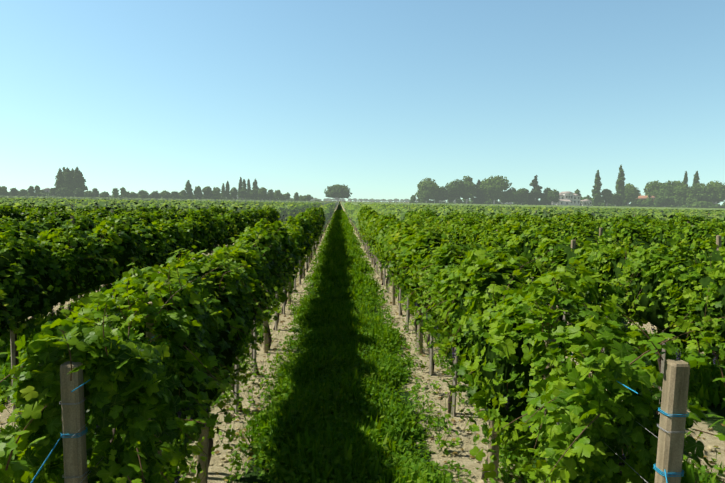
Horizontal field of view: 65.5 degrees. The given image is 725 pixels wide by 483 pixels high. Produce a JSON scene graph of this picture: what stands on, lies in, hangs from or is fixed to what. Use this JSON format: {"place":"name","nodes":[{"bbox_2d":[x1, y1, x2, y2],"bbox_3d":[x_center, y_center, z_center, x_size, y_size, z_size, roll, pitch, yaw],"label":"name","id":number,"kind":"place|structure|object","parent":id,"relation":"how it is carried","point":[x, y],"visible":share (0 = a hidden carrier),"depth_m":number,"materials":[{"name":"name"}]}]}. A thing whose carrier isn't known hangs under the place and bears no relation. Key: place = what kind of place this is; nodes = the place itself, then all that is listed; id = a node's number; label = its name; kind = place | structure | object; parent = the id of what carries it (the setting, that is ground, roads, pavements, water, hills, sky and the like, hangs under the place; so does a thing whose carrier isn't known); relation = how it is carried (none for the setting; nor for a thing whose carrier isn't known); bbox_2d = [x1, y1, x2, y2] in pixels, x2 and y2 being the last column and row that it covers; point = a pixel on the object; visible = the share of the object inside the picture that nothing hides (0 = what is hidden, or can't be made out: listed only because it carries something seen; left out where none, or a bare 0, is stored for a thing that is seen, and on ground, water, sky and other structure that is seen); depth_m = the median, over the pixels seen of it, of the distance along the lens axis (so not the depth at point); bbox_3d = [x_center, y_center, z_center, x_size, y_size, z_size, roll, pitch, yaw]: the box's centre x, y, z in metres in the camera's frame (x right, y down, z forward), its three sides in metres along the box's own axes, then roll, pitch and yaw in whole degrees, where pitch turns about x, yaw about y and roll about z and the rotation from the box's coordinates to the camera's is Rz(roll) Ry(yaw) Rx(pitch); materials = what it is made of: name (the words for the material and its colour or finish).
{"place":"outdoors","nodes":[
{"label":"outdoors","id":0,"kind":"place"},
{"bbox_2d":[0,201,724,482],"bbox_3d":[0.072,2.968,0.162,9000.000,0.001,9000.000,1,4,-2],"label":"ground","id":1,"kind":"structure","parent":0,"point":[461,458],"depth_m":7.88,"materials":[{"name":"soil"}]},
{"bbox_2d":[0,186,7,195],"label":"round tree","id":2,"kind":"object","parent":1,"relation":"on","point":[3,190],"visible":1,"depth_m":441.52,"materials":[{"name":"green plant"}]},
{"bbox_2d":[10,188,18,195],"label":"round tree","id":3,"kind":"object","parent":1,"relation":"on","point":[14,191],"visible":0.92,"depth_m":441.19,"materials":[{"name":"green plant"}]},
{"bbox_2d":[18,189,26,195],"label":"round tree","id":4,"kind":"object","parent":1,"relation":"on","point":[22,192],"visible":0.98,"depth_m":441.13,"materials":[{"name":"green plant"}]},
{"bbox_2d":[27,186,34,195],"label":"round tree","id":5,"kind":"object","parent":1,"relation":"on","point":[31,190],"visible":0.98,"depth_m":442.08,"materials":[{"name":"green plant"}]},
{"bbox_2d":[34,185,40,195],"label":"round tree","id":6,"kind":"object","parent":1,"relation":"on","point":[37,189],"visible":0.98,"depth_m":442.27,"materials":[{"name":"green plant"}]},
{"bbox_2d":[49,187,55,195],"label":"round tree","id":7,"kind":"object","parent":1,"relation":"on","point":[52,191],"visible":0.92,"depth_m":456.99,"materials":[{"name":"green plant"}]},
{"bbox_2d":[54,168,63,189],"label":"poplar tree","id":8,"kind":"object","parent":1,"relation":"on","point":[58,182],"visible":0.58,"depth_m":461.41,"materials":[{"name":"green plant"}]},
{"bbox_2d":[55,187,72,196],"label":"round tree","id":9,"kind":"object","parent":1,"relation":"on","point":[64,191],"visible":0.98,"depth_m":440.68,"materials":[{"name":"green plant"}]},
{"bbox_2d":[62,167,73,196],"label":"poplar tree","id":10,"kind":"object","parent":1,"relation":"on","point":[67,183],"visible":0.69,"depth_m":461.11,"materials":[{"name":"green plant"}]},
{"bbox_2d":[70,168,74,183],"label":"poplar tree","id":11,"kind":"object","parent":1,"relation":"on","point":[72,175],"visible":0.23,"depth_m":469.07,"materials":[{"name":"green plant"}]},
{"bbox_2d":[71,167,80,196],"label":"poplar tree","id":12,"kind":"object","parent":1,"relation":"on","point":[76,178],"visible":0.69,"depth_m":463.43,"materials":[{"name":"green plant"}]},
{"bbox_2d":[73,188,83,196],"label":"round tree","id":13,"kind":"object","parent":1,"relation":"on","point":[77,192],"visible":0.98,"depth_m":442.94,"materials":[{"name":"green plant"}]},
{"bbox_2d":[78,171,87,192],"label":"poplar tree","id":14,"kind":"object","parent":1,"relation":"on","point":[82,186],"visible":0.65,"depth_m":465.77,"materials":[{"name":"green plant"}]},
{"bbox_2d":[84,191,91,196],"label":"round tree","id":15,"kind":"object","parent":1,"relation":"on","point":[88,193],"visible":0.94,"depth_m":443.53,"materials":[{"name":"green plant"}]},
{"bbox_2d":[92,188,98,196],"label":"round tree","id":16,"kind":"object","parent":1,"relation":"on","point":[95,192],"visible":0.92,"depth_m":444.08,"materials":[{"name":"green plant"}]},
{"bbox_2d":[102,191,108,196],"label":"round tree","id":17,"kind":"object","parent":1,"relation":"on","point":[105,194],"visible":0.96,"depth_m":443.71,"materials":[{"name":"green plant"}]},
{"bbox_2d":[112,188,118,197],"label":"round tree","id":18,"kind":"object","parent":1,"relation":"on","point":[115,192],"visible":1,"depth_m":444.43,"materials":[{"name":"green plant"}]},
{"bbox_2d":[120,187,126,197],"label":"round tree","id":19,"kind":"object","parent":1,"relation":"on","point":[123,192],"visible":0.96,"depth_m":445.08,"materials":[{"name":"green plant"}]},
{"bbox_2d":[127,192,137,197],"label":"round tree","id":20,"kind":"object","parent":1,"relation":"on","point":[132,195],"visible":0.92,"depth_m":444.50,"materials":[{"name":"green plant"}]},
{"bbox_2d":[138,190,148,197],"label":"round tree","id":21,"kind":"object","parent":1,"relation":"on","point":[143,194],"visible":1,"depth_m":444.86,"materials":[{"name":"green plant"}]},
{"bbox_2d":[151,191,159,197],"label":"round tree","id":22,"kind":"object","parent":1,"relation":"on","point":[154,194],"visible":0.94,"depth_m":445.33,"materials":[{"name":"green plant"}]},
{"bbox_2d":[1,193,318,200],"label":"hedge band","id":23,"kind":"object","parent":1,"relation":"on","point":[193,197],"visible":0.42,"depth_m":451.91,"materials":[{"name":"green plant"}]},
{"bbox_2d":[159,190,170,197],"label":"round tree","id":24,"kind":"object","parent":1,"relation":"on","point":[164,194],"visible":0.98,"depth_m":445.22,"materials":[{"name":"green plant"}]},
{"bbox_2d":[170,191,178,198],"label":"round tree","id":25,"kind":"object","parent":1,"relation":"on","point":[174,194],"visible":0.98,"depth_m":446.03,"materials":[{"name":"green plant"}]},
{"bbox_2d":[179,190,185,198],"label":"round tree","id":26,"kind":"object","parent":1,"relation":"on","point":[182,194],"visible":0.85,"depth_m":446.24,"materials":[{"name":"green plant"}]},
{"bbox_2d":[184,180,192,198],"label":"poplar tree","id":27,"kind":"object","parent":1,"relation":"on","point":[189,190],"visible":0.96,"depth_m":446.24,"materials":[{"name":"green plant"}]},
{"bbox_2d":[193,186,202,197],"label":"round tree","id":28,"kind":"object","parent":1,"relation":"on","point":[197,192],"visible":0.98,"depth_m":446.74,"materials":[{"name":"green plant"}]},
{"bbox_2d":[202,186,212,198],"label":"round tree","id":29,"kind":"object","parent":1,"relation":"on","point":[207,191],"visible":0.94,"depth_m":446.94,"materials":[{"name":"green plant"}]},
{"bbox_2d":[212,187,220,198],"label":"round tree","id":30,"kind":"object","parent":1,"relation":"on","point":[216,193],"visible":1,"depth_m":447.55,"materials":[{"name":"green plant"}]},
{"bbox_2d":[221,183,225,197],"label":"poplar tree","id":31,"kind":"object","parent":1,"relation":"on","point":[223,191],"visible":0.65,"depth_m":458.23,"materials":[{"name":"green plant"}]},
{"bbox_2d":[225,181,230,198],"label":"poplar tree","id":32,"kind":"object","parent":1,"relation":"on","point":[227,193],"visible":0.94,"depth_m":458.02,"materials":[{"name":"green plant"}]},
{"bbox_2d":[229,187,237,199],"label":"round tree","id":33,"kind":"object","parent":1,"relation":"on","point":[233,191],"visible":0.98,"depth_m":448.01,"materials":[{"name":"green plant"}]},
{"bbox_2d":[237,177,241,195],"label":"poplar tree","id":34,"kind":"object","parent":1,"relation":"on","point":[240,185],"visible":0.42,"depth_m":460.43,"materials":[{"name":"green plant"}]},
{"bbox_2d":[238,189,248,198],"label":"round tree","id":35,"kind":"object","parent":1,"relation":"on","point":[243,193],"visible":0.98,"depth_m":441.96,"materials":[{"name":"green plant"}]},
{"bbox_2d":[242,179,246,199],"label":"poplar tree","id":36,"kind":"object","parent":1,"relation":"on","point":[244,184],"visible":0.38,"depth_m":456.31,"materials":[{"name":"green plant"}]},
{"bbox_2d":[247,179,250,198],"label":"poplar tree","id":37,"kind":"object","parent":1,"relation":"on","point":[248,186],"visible":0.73,"depth_m":462.54,"materials":[{"name":"green plant"}]},
{"bbox_2d":[249,188,258,199],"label":"round tree","id":38,"kind":"object","parent":1,"relation":"on","point":[253,194],"visible":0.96,"depth_m":443.58,"materials":[{"name":"green plant"}]},
{"bbox_2d":[252,178,258,199],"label":"poplar tree","id":39,"kind":"object","parent":1,"relation":"on","point":[255,186],"visible":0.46,"depth_m":458.41,"materials":[{"name":"green plant"}]},
{"bbox_2d":[257,187,267,199],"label":"round tree","id":40,"kind":"object","parent":1,"relation":"on","point":[262,192],"visible":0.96,"depth_m":448.54,"materials":[{"name":"green plant"}]},
{"bbox_2d":[266,189,273,198],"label":"round tree","id":41,"kind":"object","parent":1,"relation":"on","point":[270,193],"visible":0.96,"depth_m":449.07,"materials":[{"name":"green plant"}]},
{"bbox_2d":[273,190,280,199],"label":"round tree","id":42,"kind":"object","parent":1,"relation":"on","point":[277,195],"visible":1,"depth_m":449.37,"materials":[{"name":"green plant"}]},
{"bbox_2d":[283,192,290,200],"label":"round tree","id":43,"kind":"object","parent":1,"relation":"on","point":[287,195],"visible":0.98,"depth_m":449.67,"materials":[{"name":"green plant"}]},
{"bbox_2d":[293,192,298,200],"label":"round tree","id":44,"kind":"object","parent":1,"relation":"on","point":[296,197],"visible":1,"depth_m":450.87,"materials":[{"name":"green plant"}]},
{"bbox_2d":[307,194,312,200],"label":"hedgerow tree","id":45,"kind":"object","parent":1,"relation":"on","point":[309,197],"visible":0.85,"depth_m":475.61,"materials":[{"name":"green plant"}]},
{"bbox_2d":[324,184,351,204],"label":"oak tree","id":46,"kind":"object","parent":1,"relation":"on","point":[337,192],"visible":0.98,"depth_m":431.96,"materials":[{"name":"green plant"}]},
{"bbox_2d":[1,200,722,482],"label":"trellis posts","id":47,"kind":"object","parent":1,"relation":"on","point":[673,412],"visible":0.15,"depth_m":2.98,"materials":[{"name":"brown wood"}]},
{"bbox_2d":[0,198,724,482],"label":"vine canopy","id":48,"kind":"object","parent":1,"relation":"on","point":[644,301],"visible":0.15,"depth_m":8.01,"materials":[{"name":"green plant"}]},
{"bbox_2d":[0,203,724,324],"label":"vine leaves","id":49,"kind":"object","parent":48,"relation":"on","point":[292,240],"visible":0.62,"depth_m":15.75,"materials":[{"name":"green plant"}]},
{"bbox_2d":[0,196,724,234],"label":"vine leaves","id":50,"kind":"object","parent":48,"relation":"on","point":[351,210],"visible":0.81,"depth_m":54.69,"materials":[{"name":"green plant"}]},
{"bbox_2d":[0,216,724,482],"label":"vine canes","id":51,"kind":"object","parent":48,"relation":"on","point":[18,438],"visible":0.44,"depth_m":3.77,"materials":[{"name":"plant"}]},
{"bbox_2d":[31,235,718,482],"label":"grape bunches","id":52,"kind":"object","parent":48,"relation":"on","point":[179,412],"visible":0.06,"depth_m":6.52,"materials":[{"name":"green food"}]},
{"bbox_2d":[43,237,723,482],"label":"grape stems","id":53,"kind":"object","parent":48,"relation":"on","point":[420,304],"depth_m":4.57,"materials":[{"name":"plant"}]},
{"bbox_2d":[0,209,724,482],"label":"grass weeds","id":54,"kind":"object","parent":1,"relation":"on","point":[334,435],"visible":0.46,"depth_m":8.33,"materials":[{"name":"green plant"}]},
{"bbox_2d":[0,231,724,482],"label":"tall weeds","id":55,"kind":"object","parent":1,"relation":"on","point":[491,480],"visible":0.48,"depth_m":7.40,"materials":[{"name":"green plant"}]},
{"bbox_2d":[0,244,724,482],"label":"fallen leaves","id":56,"kind":"object","parent":1,"relation":"on","point":[250,456],"visible":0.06,"depth_m":7.92,"materials":[{"name":"brown plant"}]},
{"bbox_2d":[5,251,719,477],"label":"pruned cane pieces","id":57,"kind":"object","parent":1,"relation":"on","point":[417,369],"visible":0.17,"depth_m":8.02,"materials":[{"name":"brown wood"}]},
{"bbox_2d":[0,196,724,209],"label":"vine rows","id":58,"kind":"object","parent":1,"relation":"on","point":[356,203],"visible":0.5,"depth_m":206.35,"materials":[{"name":"green plant"}]},
{"bbox_2d":[10,243,719,482],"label":"soil clods","id":59,"kind":"object","parent":1,"relation":"on","point":[709,447],"visible":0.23,"depth_m":7.71,"materials":[{"name":"beige soil"}]},
{"bbox_2d":[414,178,439,202],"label":"round tree","id":60,"kind":"object","parent":1,"relation":"on","point":[428,188],"visible":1,"depth_m":380.84,"materials":[{"name":"green plant"}]},
{"bbox_2d":[432,186,448,202],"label":"round tree","id":61,"kind":"object","parent":1,"relation":"on","point":[441,195],"visible":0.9,"depth_m":382.83,"materials":[{"name":"green plant"}]},
{"bbox_2d":[444,179,464,203],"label":"round tree","id":62,"kind":"object","parent":1,"relation":"on","point":[454,188],"visible":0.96,"depth_m":382.13,"materials":[{"name":"green plant"}]},
{"bbox_2d":[461,176,476,203],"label":"round tree","id":63,"kind":"object","parent":1,"relation":"on","point":[469,186],"visible":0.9,"depth_m":382.55,"materials":[{"name":"green plant"}]},
{"bbox_2d":[472,180,485,203],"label":"conifer tree","id":64,"kind":"object","parent":1,"relation":"on","point":[479,198],"visible":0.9,"depth_m":384.76,"materials":[{"name":"green plant"}]},
{"bbox_2d":[478,175,511,203],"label":"round tree","id":65,"kind":"object","parent":1,"relation":"on","point":[493,188],"visible":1,"depth_m":383.18,"materials":[{"name":"green plant"}]},
{"bbox_2d":[499,187,520,204],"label":"round tree","id":66,"kind":"object","parent":1,"relation":"on","point":[511,195],"visible":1,"depth_m":383.53,"materials":[{"name":"green plant"}]},
{"bbox_2d":[517,188,528,204],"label":"round tree","id":67,"kind":"object","parent":1,"relation":"on","point":[524,197],"visible":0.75,"depth_m":385.66,"materials":[{"name":"green plant"}]},
{"bbox_2d":[527,175,546,204],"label":"conifer tree","id":68,"kind":"object","parent":1,"relation":"on","point":[535,194],"visible":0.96,"depth_m":386.70,"materials":[{"name":"green plant"}]},
{"bbox_2d":[541,187,551,204],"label":"round tree","id":69,"kind":"object","parent":1,"relation":"on","point":[546,192],"visible":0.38,"depth_m":386.99,"materials":[{"name":"green plant"}]},
{"bbox_2d":[547,189,559,204],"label":"round tree","id":70,"kind":"object","parent":1,"relation":"on","point":[554,195],"visible":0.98,"depth_m":377.11,"materials":[{"name":"green plant"}]},
{"bbox_2d":[551,191,580,205],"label":"villa","id":71,"kind":"object","parent":1,"relation":"on","point":[566,198],"visible":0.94,"depth_m":385.00,"materials":[{"name":"white paint"}]},
{"bbox_2d":[409,199,724,207],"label":"hedge band","id":72,"kind":"object","parent":1,"relation":"on","point":[599,204],"visible":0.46,"depth_m":396.19,"materials":[{"name":"green plant"}]},
{"bbox_2d":[581,199,592,205],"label":"house","id":73,"kind":"structure","parent":1,"relation":"on","point":[588,201],"depth_m":395.88,"materials":[{"name":"white paint"}]},
{"bbox_2d":[591,170,601,205],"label":"poplar tree","id":74,"kind":"object","parent":1,"relation":"on","point":[596,196],"visible":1,"depth_m":388.67,"materials":[{"name":"green plant"}]},
{"bbox_2d":[601,189,612,205],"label":"round tree","id":75,"kind":"object","parent":1,"relation":"on","point":[606,195],"visible":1,"depth_m":389.21,"materials":[{"name":"green plant"}]},
{"bbox_2d":[612,193,615,204],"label":"round tree","id":76,"kind":"object","parent":1,"relation":"on","point":[614,199],"visible":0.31,"depth_m":408.53,"materials":[{"name":"green plant"}]},
{"bbox_2d":[615,165,625,205],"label":"poplar tree","id":77,"kind":"object","parent":1,"relation":"on","point":[620,191],"visible":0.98,"depth_m":388.91,"materials":[{"name":"green plant"}]},
{"bbox_2d":[624,183,637,203],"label":"round tree","id":78,"kind":"object","parent":1,"relation":"on","point":[630,194],"visible":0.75,"depth_m":398.33,"materials":[{"name":"green plant"}]},
{"bbox_2d":[636,194,655,201],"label":"farmhouse","id":79,"kind":"object","parent":1,"relation":"on","point":[642,197],"visible":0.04,"depth_m":429.07,"materials":[{"name":"paint"}]},
{"bbox_2d":[644,193,653,205],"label":"hedgerow tree","id":80,"kind":"object","parent":1,"relation":"on","point":[648,201],"visible":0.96,"depth_m":405.62,"materials":[{"name":"green plant"}]},
{"bbox_2d":[643,180,662,196],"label":"round tree","id":81,"kind":"object","parent":1,"relation":"on","point":[652,186],"visible":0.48,"depth_m":434.26,"materials":[{"name":"green plant"}]},
{"bbox_2d":[654,190,674,206],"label":"round tree","id":82,"kind":"object","parent":1,"relation":"on","point":[664,198],"visible":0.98,"depth_m":379.84,"materials":[{"name":"green plant"}]},
{"bbox_2d":[653,180,680,194],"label":"round tree","id":83,"kind":"object","parent":1,"relation":"on","point":[668,186],"visible":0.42,"depth_m":428.48,"materials":[{"name":"green plant"}]},
{"bbox_2d":[673,199,679,205],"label":"hedgerow tree","id":84,"kind":"object","parent":1,"relation":"on","point":[676,203],"visible":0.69,"depth_m":420.08,"materials":[{"name":"green plant"}]},
{"bbox_2d":[679,197,685,205],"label":"hedgerow tree","id":85,"kind":"object","parent":1,"relation":"on","point":[682,202],"visible":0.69,"depth_m":417.63,"materials":[{"name":"green plant"}]},
{"bbox_2d":[672,184,695,199],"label":"round tree","id":86,"kind":"object","parent":1,"relation":"on","point":[683,191],"visible":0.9,"depth_m":419.35,"materials":[{"name":"green plant"}]},
{"bbox_2d":[683,171,688,186],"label":"poplar tree","id":87,"kind":"object","parent":1,"relation":"on","point":[685,180],"visible":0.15,"depth_m":441.62,"materials":[{"name":"green plant"}]},
{"bbox_2d":[692,171,699,186],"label":"poplar tree","id":88,"kind":"object","parent":1,"relation":"on","point":[696,178],"visible":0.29,"depth_m":442.85,"materials":[{"name":"green plant"}]},
{"bbox_2d":[691,201,713,207],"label":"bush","id":89,"kind":"object","parent":1,"relation":"on","point":[701,204],"visible":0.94,"depth_m":349.80,"materials":[{"name":"green plant"}]},
{"bbox_2d":[689,183,716,201],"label":"round tree","id":90,"kind":"object","parent":1,"relation":"on","point":[702,193],"visible":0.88,"depth_m":418.26,"materials":[{"name":"green plant"}]},
{"bbox_2d":[705,180,724,203],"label":"round tree","id":91,"kind":"object","parent":1,"relation":"on","point":[719,189],"visible":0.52,"depth_m":419.12,"materials":[{"name":"green plant"}]},
{"bbox_2d":[0,0,724,205],"label":"sky","id":92,"kind":"structure","parent":0,"point":[378,99],"materials":[{"name":"blue"}]}
]}

